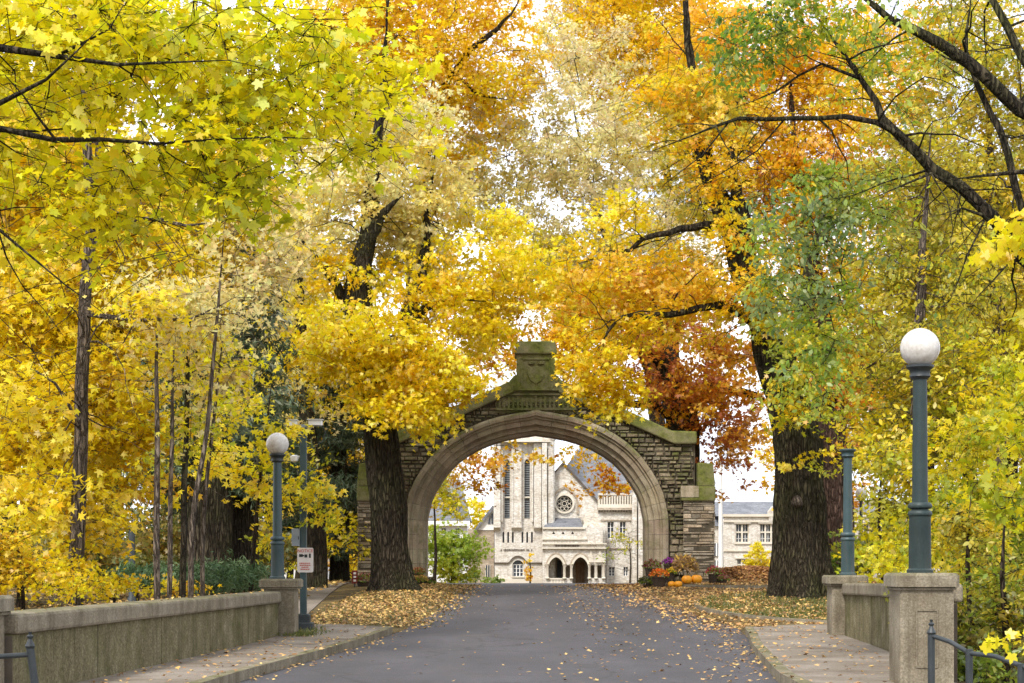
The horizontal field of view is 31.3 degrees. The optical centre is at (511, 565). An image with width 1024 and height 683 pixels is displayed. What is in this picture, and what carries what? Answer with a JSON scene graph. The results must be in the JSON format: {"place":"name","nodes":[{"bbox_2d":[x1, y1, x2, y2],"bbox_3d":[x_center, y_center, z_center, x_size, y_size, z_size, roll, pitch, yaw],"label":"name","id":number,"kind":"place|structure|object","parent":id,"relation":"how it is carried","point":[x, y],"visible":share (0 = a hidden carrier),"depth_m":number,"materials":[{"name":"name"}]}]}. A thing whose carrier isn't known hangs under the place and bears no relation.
{"place":"outdoors","nodes":[
{"label":"outdoors","id":0,"kind":"place"},
{"bbox_2d":[76,624,382,682],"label":"pavement","id":1,"kind":"structure","parent":0,"point":[195,664],"depth_m":25.16,"materials":[{"name":"grey concrete"}]},
{"bbox_2d":[0,595,13,682],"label":"pillar","id":2,"kind":"structure","parent":1,"relation":"on","point":[6,604],"depth_m":17.66,"materials":[{"name":"concrete"}]},
{"bbox_2d":[0,631,38,682],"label":"handrail","id":3,"kind":"object","parent":1,"relation":"on","point":[29,653],"visible":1,"depth_m":16.17,"materials":[{"name":"metal"}]},
{"bbox_2d":[259,579,302,634],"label":"pillar","id":4,"kind":"structure","parent":1,"relation":"on","point":[288,612],"depth_m":32.72,"materials":[{"name":"concrete"}]},
{"bbox_2d":[266,433,288,578],"bbox_3d":[-4.240,-1.090,33.000,0.410,2.641,0.410,0,0,0],"label":"street lamp","id":5,"kind":"object","parent":4,"relation":"on","point":[277,445],"visible":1,"depth_m":32.92,"materials":[{"name":"metal"}]},
{"bbox_2d":[299,582,350,613],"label":"path","id":6,"kind":"structure","parent":0,"point":[315,598],"depth_m":48.68,"materials":[{"name":"grey concrete"}]},
{"bbox_2d":[238,583,777,682],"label":"road","id":7,"kind":"structure","parent":0,"point":[489,637],"depth_m":30.82,"materials":[{"name":"grey asphalt"}]},
{"bbox_2d":[249,585,772,682],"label":"fallen leaves","id":8,"kind":"object","parent":7,"relation":"on","point":[744,653],"visible":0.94,"depth_m":32.64,"materials":[{"name":"plant"}]},
{"bbox_2d":[0,0,1023,537],"label":"sky","id":9,"kind":"structure","parent":0,"point":[727,476],"materials":[{"name":"white"}]},
{"bbox_2d":[2,575,1023,682],"bbox_3d":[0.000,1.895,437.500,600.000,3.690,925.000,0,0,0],"label":"ground","id":10,"kind":"structure","parent":0,"point":[341,593],"depth_m":45.76,"materials":[{"name":"brown plant"}]},
{"bbox_2d":[0,516,95,606],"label":"understory bush","id":11,"kind":"object","parent":10,"relation":"on","point":[18,599],"visible":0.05,"depth_m":43.82,"materials":[{"name":"yellow plant"}]},
{"bbox_2d":[0,488,120,609],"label":"yellow shrub","id":12,"kind":"object","parent":10,"relation":"on","point":[8,576],"visible":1,"depth_m":22.20,"materials":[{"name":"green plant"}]},
{"bbox_2d":[3,485,149,568],"bbox_3d":[-14.562,-1.075,58.149,5.831,3.664,4.571,0,0,27],"label":"understory bush","id":13,"kind":"object","parent":10,"relation":"on","point":[107,507],"depth_m":57.66,"materials":[{"name":"yellow plant"}]},
{"bbox_2d":[1,231,167,575],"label":"yellow tree","id":14,"kind":"object","parent":10,"relation":"on","point":[123,365],"depth_m":69.32,"materials":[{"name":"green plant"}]},
{"bbox_2d":[0,58,194,532],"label":"yellow green tree","id":15,"kind":"object","parent":10,"relation":"on","point":[3,122],"visible":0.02,"depth_m":54.35,"materials":[{"name":"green plant"}]},
{"bbox_2d":[28,517,179,598],"bbox_3d":[-10.524,-0.300,46.921,4.165,2.617,3.265,0,0,-4],"label":"understory bush","id":16,"kind":"object","parent":10,"relation":"on","point":[142,558],"visible":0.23,"depth_m":46.83,"materials":[{"name":"yellow plant"}]},
{"bbox_2d":[1,539,221,606],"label":"yellow shrub","id":17,"kind":"object","parent":10,"relation":"on","point":[123,584],"visible":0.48,"depth_m":27.12,"materials":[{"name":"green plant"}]},
{"bbox_2d":[127,525,135,601],"bbox_3d":[-8.746,0.180,42.000,0.266,2.244,0.259,0,0,0],"label":"lamp post","id":18,"kind":"object","parent":10,"relation":"on","point":[131,597],"visible":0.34,"depth_m":41.94,"materials":[{"name":"metal"}]},
{"bbox_2d":[100,555,165,600],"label":"yew bush","id":19,"kind":"object","parent":10,"relation":"on","point":[130,567],"visible":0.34,"depth_m":39.70,"materials":[{"name":"green plant"}]},
{"bbox_2d":[4,591,280,682],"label":"bridge parapet","id":20,"kind":"structure","parent":10,"relation":"on","point":[80,643],"depth_m":22.16,"materials":[{"name":"concrete"}]},
{"bbox_2d":[104,503,180,576],"bbox_3d":[-9.551,-0.518,50.066,3.591,2.879,4.581,0,0,5],"label":"understory bush","id":21,"kind":"object","parent":10,"relation":"on","point":[164,536],"visible":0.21,"depth_m":48.78,"materials":[{"name":"yellow plant"}]},
{"bbox_2d":[128,558,197,597],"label":"yew bush","id":22,"kind":"object","parent":10,"relation":"on","point":[163,570],"visible":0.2,"depth_m":37.70,"materials":[{"name":"green plant"}]},
{"bbox_2d":[0,0,329,605],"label":"maple tree","id":23,"kind":"object","parent":10,"relation":"on","point":[97,419],"visible":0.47,"depth_m":28.17,"materials":[{"name":"yellow plant"}]},
{"bbox_2d":[44,242,285,599],"bbox_3d":[-5.103,-1.567,26.250,3.526,6.071,2.681,0,0,44],"label":"sapling","id":24,"kind":"object","parent":10,"relation":"on","point":[156,515],"visible":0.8,"depth_m":25.98,"materials":[{"name":"yellow plant"}]},
{"bbox_2d":[77,223,311,598],"bbox_3d":[-4.732,-1.866,26.365,2.983,6.661,3.196,0,0,10],"label":"sapling","id":25,"kind":"object","parent":10,"relation":"on","point":[171,464],"visible":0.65,"depth_m":26.59,"materials":[{"name":"yellow plant"}]},
{"bbox_2d":[65,244,338,597],"bbox_3d":[-4.731,-1.632,28.019,3.494,6.191,3.698,0,0,-34],"label":"sapling","id":26,"kind":"object","parent":10,"relation":"on","point":[183,567],"visible":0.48,"depth_m":27.37,"materials":[{"name":"yellow plant"}]},
{"bbox_2d":[70,150,343,473],"bbox_3d":[-10.570,-7.484,62.208,10.362,16.487,10.451,0,0,0],"label":"yellow tree","id":27,"kind":"object","parent":10,"relation":"on","point":[318,277],"depth_m":60.97,"materials":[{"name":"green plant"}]},
{"bbox_2d":[117,194,302,596],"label":"conifer","id":28,"kind":"object","parent":10,"relation":"on","point":[219,527],"visible":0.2,"depth_m":44.54,"materials":[{"name":"green plant"}]},
{"bbox_2d":[166,548,256,595],"bbox_3d":[-6.086,0.667,37.107,1.772,2.056,1.861,0,0,33],"label":"yew bush","id":29,"kind":"object","parent":10,"relation":"on","point":[197,577],"visible":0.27,"depth_m":36.83,"materials":[{"name":"green plant"}]},
{"bbox_2d":[145,495,299,572],"bbox_3d":[-9.294,-0.936,59.864,5.414,3.402,4.244,0,0,24],"label":"understory bush","id":30,"kind":"object","parent":10,"relation":"on","point":[289,548],"visible":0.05,"depth_m":59.62,"materials":[{"name":"yellow plant"}]},
{"bbox_2d":[0,0,455,406],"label":"maple tree","id":31,"kind":"object","parent":10,"relation":"on","point":[132,30],"visible":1,"depth_m":13.70,"materials":[{"name":"yellow plant"}]},
{"bbox_2d":[118,180,343,597],"bbox_3d":[-4.109,-2.065,26.394,2.522,7.052,3.159,0,0,27],"label":"sapling","id":32,"kind":"object","parent":10,"relation":"on","point":[222,293],"visible":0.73,"depth_m":26.28,"materials":[{"name":"yellow plant"}]},
{"bbox_2d":[194,556,270,592],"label":"yew bush","id":33,"kind":"object","parent":10,"relation":"on","point":[232,577],"visible":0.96,"depth_m":34.72,"materials":[{"name":"green plant"}]},
{"bbox_2d":[108,230,362,595],"bbox_3d":[-4.430,-1.877,27.967,2.818,6.677,3.347,0,0,40],"label":"sapling","id":34,"kind":"object","parent":10,"relation":"on","point":[205,494],"visible":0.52,"depth_m":28.04,"materials":[{"name":"yellow plant"}]},
{"bbox_2d":[146,233,333,592],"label":"conifer","id":35,"kind":"object","parent":10,"relation":"on","point":[243,519],"visible":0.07,"depth_m":46.10,"materials":[{"name":"green plant"}]},
{"bbox_2d":[216,555,270,592],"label":"yew bush","id":36,"kind":"object","parent":10,"relation":"on","point":[257,587],"visible":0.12,"depth_m":38.95,"materials":[{"name":"green plant"}]},
{"bbox_2d":[175,367,348,591],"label":"maple tree","id":37,"kind":"object","parent":10,"relation":"on","point":[260,490],"visible":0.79,"depth_m":35.37,"materials":[{"name":"yellow plant"}]},
{"bbox_2d":[167,61,405,587],"bbox_3d":[-6.861,-7.607,55.187,7.882,16.800,8.672,0,0,0],"label":"maple tree","id":38,"kind":"object","parent":10,"relation":"on","point":[318,543],"visible":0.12,"depth_m":54.13,"materials":[{"name":"yellow plant"}]},
{"bbox_2d":[189,624,391,682],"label":"kerb","id":39,"kind":"structure","parent":10,"relation":"on","point":[250,671],"depth_m":25.46,"materials":[{"name":"concrete"}]},
{"bbox_2d":[260,473,324,578],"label":"yellow tree","id":40,"kind":"object","parent":10,"relation":"on","point":[290,573],"visible":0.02,"depth_m":83.62,"materials":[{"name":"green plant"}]},
{"bbox_2d":[277,624,332,636],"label":"grass","id":41,"kind":"structure","parent":10,"relation":"on","point":[306,633],"depth_m":32.83,"materials":[{"name":"green plant"}]},
{"bbox_2d":[288,419,325,629],"bbox_3d":[-3.879,-0.730,34.600,0.707,4.093,0.340,0,0,0],"label":"camera pole","id":42,"kind":"object","parent":10,"relation":"on","point":[299,537],"visible":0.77,"depth_m":34.54,"materials":[{"name":"metal"}]},
{"bbox_2d":[297,548,312,571],"bbox_3d":[-3.907,-0.112,34.497,0.304,0.466,0.018,0,0,0],"label":"notice sign","id":43,"kind":"object","parent":42,"relation":"attached to","point":[304,559],"visible":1,"depth_m":34.49,"materials":[{"name":"white metal"}]},
{"bbox_2d":[259,299,364,581],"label":"conifer","id":44,"kind":"object","parent":10,"relation":"on","point":[342,474],"visible":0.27,"depth_m":63.07,"materials":[{"name":"green plant"}]},
{"bbox_2d":[292,392,398,579],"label":"yellow tree","id":45,"kind":"object","parent":10,"relation":"on","point":[352,457],"visible":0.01,"depth_m":111.59,"materials":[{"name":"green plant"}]},
{"bbox_2d":[357,572,369,586],"bbox_3d":[-4.508,0.398,55.602,0.706,0.455,0.661,0,0,-22],"label":"potted mum","id":46,"kind":"object","parent":10,"relation":"on","point":[362,583],"visible":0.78,"depth_m":55.44,"materials":[{"name":"ceramic"}]},
{"bbox_2d":[311,582,480,628],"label":"fallen leaves","id":47,"kind":"object","parent":10,"relation":"on","point":[348,606],"visible":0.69,"depth_m":43.23,"materials":[{"name":"brown plant"}]},
{"bbox_2d":[250,0,550,592],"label":"elm tree","id":48,"kind":"object","parent":10,"relation":"on","point":[389,376],"visible":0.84,"depth_m":49.59,"materials":[{"name":"yellow plant"}]},
{"bbox_2d":[269,0,561,430],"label":"maple tree","id":49,"kind":"object","parent":10,"relation":"on","point":[465,62],"visible":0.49,"depth_m":70.84,"materials":[{"name":"orange plant"}]},
{"bbox_2d":[428,480,471,581],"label":"house","id":50,"kind":"structure","parent":10,"relation":"on","point":[467,521],"depth_m":205.00,"materials":[{"name":"white paint"}]},
{"bbox_2d":[432,472,482,581],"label":"maple tree","id":51,"kind":"object","parent":10,"relation":"on","point":[448,498],"visible":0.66,"depth_m":83.95,"materials":[{"name":"yellow plant"}]},
{"bbox_2d":[428,519,495,582],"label":"lime tree","id":52,"kind":"object","parent":10,"relation":"on","point":[448,547],"visible":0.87,"depth_m":91.60,"materials":[{"name":"green plant"}]},
{"bbox_2d":[466,497,488,528],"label":"yellow tree","id":53,"kind":"object","parent":10,"relation":"on","point":[475,504],"visible":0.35,"depth_m":229.12,"materials":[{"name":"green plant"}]},
{"bbox_2d":[468,506,494,582],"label":"gabled annex","id":54,"kind":"object","parent":10,"relation":"on","point":[485,527],"visible":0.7,"depth_m":183.00,"materials":[{"name":"beige stone"}]},
{"bbox_2d":[8,578,965,609],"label":"fallen leaves","id":55,"kind":"object","parent":10,"relation":"on","point":[310,588],"visible":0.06,"depth_m":48.07,"materials":[{"name":"plant"}]},
{"bbox_2d":[521,553,533,582],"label":"orange sapling","id":56,"kind":"object","parent":10,"relation":"on","point":[528,576],"visible":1,"depth_m":171.81,"materials":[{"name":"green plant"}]},
{"bbox_2d":[355,341,715,585],"bbox_3d":[0.750,-3.084,57.570,11.326,7.826,1.860,0,0,0],"label":"stone gateway","id":57,"kind":"object","parent":10,"relation":"on","point":[670,482],"visible":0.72,"depth_m":56.97,"materials":[{"name":"grey stone"}]},
{"bbox_2d":[493,381,642,582],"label":"church","id":58,"kind":"structure","parent":10,"relation":"on","point":[547,521],"depth_m":179.70,"materials":[{"name":"beige stone"}]},
{"bbox_2d":[505,460,509,517],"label":"belfry window","id":59,"kind":"structure","parent":58,"relation":"in","point":[507,478],"depth_m":180.11,"materials":[{"name":"grey glass"}]},
{"bbox_2d":[513,564,523,575],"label":"window","id":60,"kind":"structure","parent":58,"relation":"in","point":[517,568],"depth_m":180.07,"materials":[{"name":"white glass"}]},
{"bbox_2d":[524,460,529,517],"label":"belfry window","id":61,"kind":"structure","parent":58,"relation":"in","point":[526,465],"depth_m":180.11,"materials":[{"name":"grey glass"}]},
{"bbox_2d":[555,493,574,513],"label":"rose window","id":62,"kind":"structure","parent":58,"relation":"in","point":[564,503],"depth_m":180.59,"materials":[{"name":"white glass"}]},
{"bbox_2d":[576,562,583,582],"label":"door","id":63,"kind":"structure","parent":58,"relation":"in","point":[579,565],"depth_m":180.20,"materials":[{"name":"brown wood"}]},
{"bbox_2d":[424,5,724,426],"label":"ash tree","id":64,"kind":"object","parent":10,"relation":"on","point":[553,174],"visible":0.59,"depth_m":73.30,"materials":[{"name":"beige plant"}]},
{"bbox_2d":[444,248,769,507],"bbox_3d":[3.581,-5.297,65.287,12.467,12.049,8.553,0,0,0],"label":"oak tree","id":65,"kind":"object","parent":10,"relation":"on","point":[684,399],"visible":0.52,"depth_m":64.12,"materials":[{"name":"orange plant"}]},
{"bbox_2d":[592,518,642,582],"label":"bare tree","id":66,"kind":"object","parent":10,"relation":"on","point":[620,537],"visible":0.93,"depth_m":119.88,"materials":[{"name":"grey plant"}]},
{"bbox_2d":[512,0,773,356],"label":"maple tree","id":67,"kind":"object","parent":10,"relation":"on","point":[599,9],"visible":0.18,"depth_m":79.19,"materials":[{"name":"orange plant"}]},
{"bbox_2d":[641,558,661,586],"bbox_3d":[4.293,0.195,56.009,0.663,0.876,0.664,0,0,0],"label":"potted mum","id":68,"kind":"object","parent":10,"relation":"on","point":[649,569],"visible":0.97,"depth_m":55.85,"materials":[{"name":"plant"}]},
{"bbox_2d":[649,568,669,586],"bbox_3d":[4.446,0.345,55.188,0.645,0.605,0.660,0,0,0],"label":"potted mum","id":69,"kind":"object","parent":10,"relation":"on","point":[658,581],"visible":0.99,"depth_m":55.05,"materials":[{"name":"plant"}]},
{"bbox_2d":[482,0,897,598],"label":"old tree","id":70,"kind":"object","parent":10,"relation":"on","point":[800,563],"visible":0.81,"depth_m":46.54,"materials":[{"name":"yellow plant"}]},
{"bbox_2d":[640,583,767,588],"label":"kerb","id":71,"kind":"structure","parent":10,"relation":"on","point":[728,586],"depth_m":54.05,"materials":[{"name":"concrete"}]},
{"bbox_2d":[541,565,875,586],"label":"fallen leaves","id":72,"kind":"object","parent":10,"relation":"on","point":[754,569],"visible":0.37,"depth_m":59.86,"materials":[{"name":"brown plant"}]},
{"bbox_2d":[718,420,722,567],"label":"flagpole","id":73,"kind":"object","parent":10,"relation":"on","point":[720,542],"visible":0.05,"depth_m":109.90,"materials":[{"name":"white metal"}]},
{"bbox_2d":[695,569,768,584],"bbox_3d":[7.400,0.323,58.200,6.400,0.564,8.600,0,0,0],"label":"flower bed","id":74,"kind":"object","parent":10,"relation":"on","point":[741,579],"visible":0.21,"depth_m":58.61,"materials":[{"name":"brown plant"}]},
{"bbox_2d":[671,554,699,577],"bbox_3d":[5.270,0.067,55.911,1.081,1.007,1.056,0,0,0],"label":"corn shock","id":75,"kind":"object","parent":74,"relation":"on","point":[690,564],"visible":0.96,"depth_m":55.71,"materials":[{"name":"beige plant"}]},
{"bbox_2d":[705,565,724,583],"bbox_3d":[6.166,0.258,55.598,0.631,0.564,0.640,0,0,0],"label":"potted mum","id":76,"kind":"object","parent":74,"relation":"on","point":[713,576],"visible":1,"depth_m":55.46,"materials":[{"name":"plant"}]},
{"bbox_2d":[742,541,770,566],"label":"yellow shrub","id":77,"kind":"object","parent":10,"relation":"on","point":[757,549],"visible":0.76,"depth_m":139.73,"materials":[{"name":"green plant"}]},
{"bbox_2d":[492,0,1023,466],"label":"locust tree","id":78,"kind":"object","parent":10,"relation":"on","point":[978,71],"visible":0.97,"depth_m":23.59,"materials":[{"name":"green plant"}]},
{"bbox_2d":[576,566,966,633],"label":"fallen leaves","id":79,"kind":"object","parent":10,"relation":"on","point":[663,589],"visible":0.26,"depth_m":46.48,"materials":[{"name":"brown plant"}]},
{"bbox_2d":[745,624,812,682],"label":"kerb","id":80,"kind":"structure","parent":10,"relation":"on","point":[779,670],"depth_m":24.53,"materials":[{"name":"concrete"}]},
{"bbox_2d":[616,0,959,574],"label":"oak tree","id":81,"kind":"object","parent":10,"relation":"on","point":[779,158],"visible":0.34,"depth_m":59.01,"materials":[{"name":"orange plant"}]},
{"bbox_2d":[740,276,877,517],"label":"amber tree","id":82,"kind":"object","parent":10,"relation":"on","point":[769,450],"visible":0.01,"depth_m":119.73,"materials":[{"name":"yellow plant"}]},
{"bbox_2d":[714,502,948,579],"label":"stone hall","id":83,"kind":"structure","parent":10,"relation":"on","point":[746,525],"depth_m":165.00,"materials":[{"name":"beige stone"}]},
{"bbox_2d":[734,522,750,543],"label":"window","id":84,"kind":"structure","parent":83,"relation":"in","point":[742,531],"depth_m":165.36,"materials":[{"name":"white glass"}]},
{"bbox_2d":[758,522,772,543],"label":"window","id":85,"kind":"structure","parent":83,"relation":"in","point":[765,530],"depth_m":165.16,"materials":[{"name":"white glass"}]},
{"bbox_2d":[694,595,995,629],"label":"kerb","id":86,"kind":"structure","parent":10,"relation":"on","point":[706,609],"depth_m":39.60,"materials":[{"name":"concrete"}]},
{"bbox_2d":[828,414,870,574],"bbox_3d":[9.748,-1.965,53.033,2.111,5.526,2.758,0,0,0],"label":"bush","id":87,"kind":"object","parent":10,"relation":"on","point":[834,561],"visible":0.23,"depth_m":53.24,"materials":[{"name":"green plant"}]},
{"bbox_2d":[745,57,1023,503],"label":"hackberry tree","id":88,"kind":"object","parent":10,"relation":"on","point":[954,390],"visible":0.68,"depth_m":38.18,"materials":[{"name":"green plant"}]},
{"bbox_2d":[833,453,942,582],"bbox_3d":[7.322,-0.368,36.106,2.150,3.724,3.610,0,0,25],"label":"bush","id":89,"kind":"object","parent":10,"relation":"on","point":[875,551],"visible":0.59,"depth_m":35.81,"materials":[{"name":"yellow plant"}]},
{"bbox_2d":[833,506,948,577],"bbox_3d":[11.459,-0.577,52.111,3.591,2.879,4.581,0,0,-29],"label":"understory bush","id":90,"kind":"object","parent":10,"relation":"on","point":[837,550],"visible":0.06,"depth_m":52.26,"materials":[{"name":"yellow plant"}]},
{"bbox_2d":[842,583,962,682],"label":"bridge parapet","id":91,"kind":"structure","parent":10,"relation":"on","point":[866,613],"depth_m":29.64,"materials":[{"name":"concrete"}]},
{"bbox_2d":[797,190,1023,496],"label":"olive tree","id":92,"kind":"object","parent":10,"relation":"on","point":[932,454],"visible":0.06,"depth_m":71.13,"materials":[{"name":"green plant"}]},
{"bbox_2d":[814,0,1023,562],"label":"hackberry tree","id":93,"kind":"object","parent":10,"relation":"on","point":[993,199],"visible":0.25,"depth_m":47.80,"materials":[{"name":"yellow plant"}]},
{"bbox_2d":[863,129,1023,492],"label":"olive tree","id":94,"kind":"object","parent":10,"relation":"on","point":[956,325],"visible":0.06,"depth_m":66.75,"materials":[{"name":"yellow plant"}]},
{"bbox_2d":[865,405,1023,624],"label":"bush","id":95,"kind":"object","parent":10,"relation":"on","point":[985,443],"visible":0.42,"depth_m":27.00,"materials":[{"name":"yellow plant"}]},
{"bbox_2d":[907,351,1023,682],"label":"bush","id":96,"kind":"object","parent":10,"relation":"on","point":[1000,401],"visible":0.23,"depth_m":30.13,"materials":[{"name":"yellow plant"}]},
{"bbox_2d":[929,495,1023,671],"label":"bush","id":97,"kind":"object","parent":10,"relation":"on","point":[970,526],"visible":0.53,"depth_m":23.86,"materials":[{"name":"yellow plant"}]},
{"bbox_2d":[953,515,1023,682],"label":"bush","id":98,"kind":"object","parent":10,"relation":"on","point":[997,671],"visible":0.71,"depth_m":22.00,"materials":[{"name":"green plant"}]},
{"bbox_2d":[964,208,1023,664],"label":"maple tree","id":99,"kind":"object","parent":10,"relation":"on","point":[1001,255],"visible":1,"depth_m":12.60,"materials":[{"name":"yellow plant"}]},
{"bbox_2d":[697,590,996,619],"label":"lawn","id":100,"kind":"structure","parent":0,"point":[763,608],"depth_m":42.51,"materials":[{"name":"plant"}]},
{"bbox_2d":[754,624,954,682],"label":"pavement","id":101,"kind":"structure","parent":0,"point":[832,672],"depth_m":26.01,"materials":[{"name":"grey concrete"}]},
{"bbox_2d":[90,623,893,682],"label":"fallen leaves","id":102,"kind":"object","parent":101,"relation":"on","point":[322,648],"visible":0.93,"depth_m":26.12,"materials":[{"name":"plant"}]},
{"bbox_2d":[822,575,867,634],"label":"pillar","id":103,"kind":"structure","parent":101,"relation":"on","point":[835,610],"depth_m":32.72,"materials":[{"name":"concrete"}]},
{"bbox_2d":[839,449,855,574],"bbox_3d":[6.070,-0.975,33.000,0.300,2.280,0.300,0,0,0],"label":"street lamp","id":104,"kind":"object","parent":103,"relation":"on","point":[847,539],"visible":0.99,"depth_m":32.92,"materials":[{"name":"metal"}]},
{"bbox_2d":[884,573,958,682],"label":"pillar","id":105,"kind":"structure","parent":101,"relation":"on","point":[918,602],"depth_m":19.71,"materials":[{"name":"concrete"}]},
{"bbox_2d":[900,328,939,572],"bbox_3d":[4.470,-1.265,20.000,0.430,2.680,0.430,0,0,0],"label":"street lamp","id":106,"kind":"object","parent":105,"relation":"on","point":[919,349],"visible":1,"depth_m":19.92,"materials":[{"name":"metal"}]},
{"bbox_2d":[927,620,1023,682],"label":"handrail","id":107,"kind":"object","parent":101,"relation":"on","point":[933,636],"visible":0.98,"depth_m":17.91,"materials":[{"name":"metal"}]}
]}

